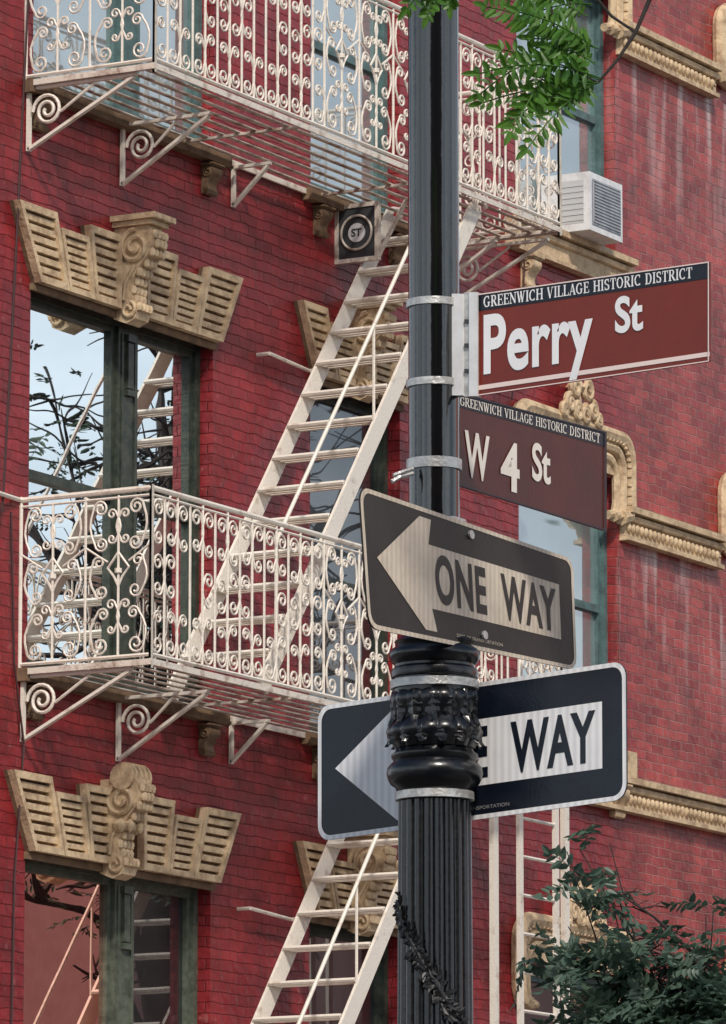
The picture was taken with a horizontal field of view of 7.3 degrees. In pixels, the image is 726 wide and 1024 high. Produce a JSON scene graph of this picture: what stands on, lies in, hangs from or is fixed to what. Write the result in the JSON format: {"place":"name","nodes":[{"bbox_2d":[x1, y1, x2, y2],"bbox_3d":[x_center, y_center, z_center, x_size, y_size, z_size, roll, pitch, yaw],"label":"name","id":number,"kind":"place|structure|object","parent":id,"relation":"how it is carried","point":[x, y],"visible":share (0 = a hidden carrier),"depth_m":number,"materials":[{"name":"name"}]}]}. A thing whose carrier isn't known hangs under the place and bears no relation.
{"place":"outdoors","nodes":[
{"label":"outdoors","id":0,"kind":"place"},
{"bbox_2d":[397,0,459,29],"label":"tree branch","id":1,"kind":"object","parent":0,"point":[450,6],"visible":1,"depth_m":12.77,"materials":[{"name":"green plant"}]},
{"bbox_2d":[462,0,651,160],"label":"tree branch","id":2,"kind":"object","parent":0,"point":[565,88],"visible":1,"depth_m":12.60,"materials":[{"name":"green plant"}]},
{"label":"road","id":3,"kind":"structure","parent":0,"visible":0},
{"bbox_2d":[384,0,484,1023],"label":"sign pole","id":4,"kind":"object","parent":3,"relation":"on","point":[434,732],"visible":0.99,"depth_m":13.46,"materials":[{"name":"black metal"}]},
{"bbox_2d":[392,891,468,1023],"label":"garland","id":5,"kind":"object","parent":4,"relation":"attached to","point":[428,976],"visible":1,"depth_m":13.32},
{"bbox_2d":[359,488,575,668],"bbox_3d":[0.197,0.180,13.576,0.167,0.324,1.024,-5,-11,29],"label":"one way sign","id":6,"kind":"object","parent":4,"relation":"attached to","point":[431,575],"visible":1,"depth_m":13.51,"materials":[{"name":"metal"}]},
{"bbox_2d":[318,662,627,839],"bbox_3d":[0.185,0.558,13.497,0.918,0.359,0.229,-7,-12,37],"label":"one way sign","id":7,"kind":"object","parent":4,"relation":"attached to","point":[554,740],"visible":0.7,"depth_m":13.49,"materials":[{"name":"grey metal"}]},
{"bbox_2d":[390,397,606,530],"bbox_3d":[0.357,-0.137,13.959,0.142,0.290,1.058,-5,-11,29],"label":"street name sign","id":8,"kind":"object","parent":4,"relation":"attached to","point":[552,466],"visible":0.98,"depth_m":14.12,"materials":[{"name":"metal"}]},
{"bbox_2d":[406,261,710,396],"bbox_3d":[0.474,-0.417,13.485,0.835,0.257,0.137,-5,-11,29],"label":"street name sign","id":9,"kind":"object","parent":4,"relation":"attached to","point":[510,340],"visible":1,"depth_m":13.43,"materials":[{"name":"brown metal"}]},
{"bbox_2d":[509,824,725,1023],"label":"street tree","id":10,"kind":"object","parent":3,"relation":"on","point":[635,993],"visible":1,"depth_m":24.86,"materials":[{"name":"green plant"}]},
{"label":"ground","id":11,"kind":"structure","parent":0,"visible":0},
{"bbox_2d":[0,0,725,1023],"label":"apartment building","id":12,"kind":"structure","parent":11,"relation":"on","point":[164,298],"depth_m":39.80,"materials":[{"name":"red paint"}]},
{"bbox_2d":[1,0,28,511],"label":"cable","id":13,"kind":"object","parent":12,"relation":"attached to","point":[15,263],"visible":1,"depth_m":37.22,"materials":[{"name":"black plastic"}]},
{"bbox_2d":[10,512,24,1023],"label":"cable","id":14,"kind":"object","parent":12,"relation":"attached to","point":[22,764],"visible":1,"depth_m":36.81,"materials":[{"name":"black plastic"}]},
{"bbox_2d":[23,859,197,1023],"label":"window","id":15,"kind":"structure","parent":12,"relation":"in","point":[99,948],"depth_m":37.85,"materials":[{"name":"glass"}]},
{"bbox_2d":[27,291,200,703],"bbox_3d":[-1.737,-0.059,38.311,0.165,2.562,2.321,-5,-11,29],"label":"window","id":16,"kind":"structure","parent":12,"relation":"in","point":[114,403],"depth_m":38.37,"materials":[{"name":"green paint"}]},
{"bbox_2d":[33,0,201,141],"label":"window","id":17,"kind":"structure","parent":12,"relation":"in","point":[140,32],"depth_m":38.93,"materials":[{"name":"teal paint"}]},
{"bbox_2d":[0,484,563,763],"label":"fire escape balcony","id":18,"kind":"structure","parent":12,"relation":"attached to","point":[113,667],"depth_m":37.37,"materials":[{"name":"beige paint"}]},
{"bbox_2d":[489,807,569,1023],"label":"drop ladder","id":19,"kind":"object","parent":18,"relation":"attached to","point":[494,904],"visible":0.56,"depth_m":41.36,"materials":[{"name":"white metal"}]},
{"bbox_2d":[24,0,561,293],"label":"fire escape balcony","id":20,"kind":"structure","parent":12,"relation":"attached to","point":[357,232],"depth_m":39.36,"materials":[{"name":"beige paint"}]},
{"bbox_2d":[237,833,397,1023],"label":"fire escape stair","id":21,"kind":"object","parent":12,"relation":"attached to","point":[361,981],"visible":0.67,"depth_m":39.04,"materials":[{"name":"white metal"}]},
{"bbox_2d":[167,128,487,701],"bbox_3d":[-0.284,-0.715,39.776,0.920,4.431,3.227,-5,-11,29],"label":"fire escape stair","id":22,"kind":"object","parent":12,"relation":"attached to","point":[312,392],"visible":0.77,"depth_m":39.56,"materials":[{"name":"white metal"}]},
{"bbox_2d":[309,923,387,1023],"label":"window","id":23,"kind":"structure","parent":12,"relation":"in","point":[332,999],"depth_m":40.60,"materials":[{"name":"glass"}]},
{"bbox_2d":[310,386,387,731],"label":"window","id":24,"kind":"structure","parent":12,"relation":"in","point":[376,476],"depth_m":41.15,"materials":[{"name":"green paint"}]},
{"bbox_2d":[311,0,387,212],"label":"window","id":25,"kind":"structure","parent":12,"relation":"in","point":[349,19],"depth_m":41.78,"materials":[{"name":"teal paint"}]},
{"bbox_2d":[511,238,525,399],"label":"cable","id":26,"kind":"object","parent":12,"relation":"attached to","point":[523,287],"visible":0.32,"depth_m":43.51,"materials":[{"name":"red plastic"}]},
{"bbox_2d":[516,0,604,245],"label":"window","id":27,"kind":"structure","parent":12,"relation":"in","point":[582,144],"depth_m":45.09,"materials":[{"name":"teal paint"}]},
{"bbox_2d":[519,505,607,675],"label":"window","id":28,"kind":"structure","parent":12,"relation":"in","point":[585,547],"depth_m":44.39,"materials":[{"name":"glass"}]},
{"bbox_2d":[524,968,605,1023],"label":"window","id":29,"kind":"structure","parent":12,"relation":"in","point":[545,999],"depth_m":43.27,"materials":[{"name":"glass"}]},
{"bbox_2d":[541,171,622,244],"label":"air conditioner","id":30,"kind":"object","parent":12,"relation":"attached to","point":[591,206],"visible":0.88,"depth_m":44.15,"materials":[{"name":"white paint"}]}
]}

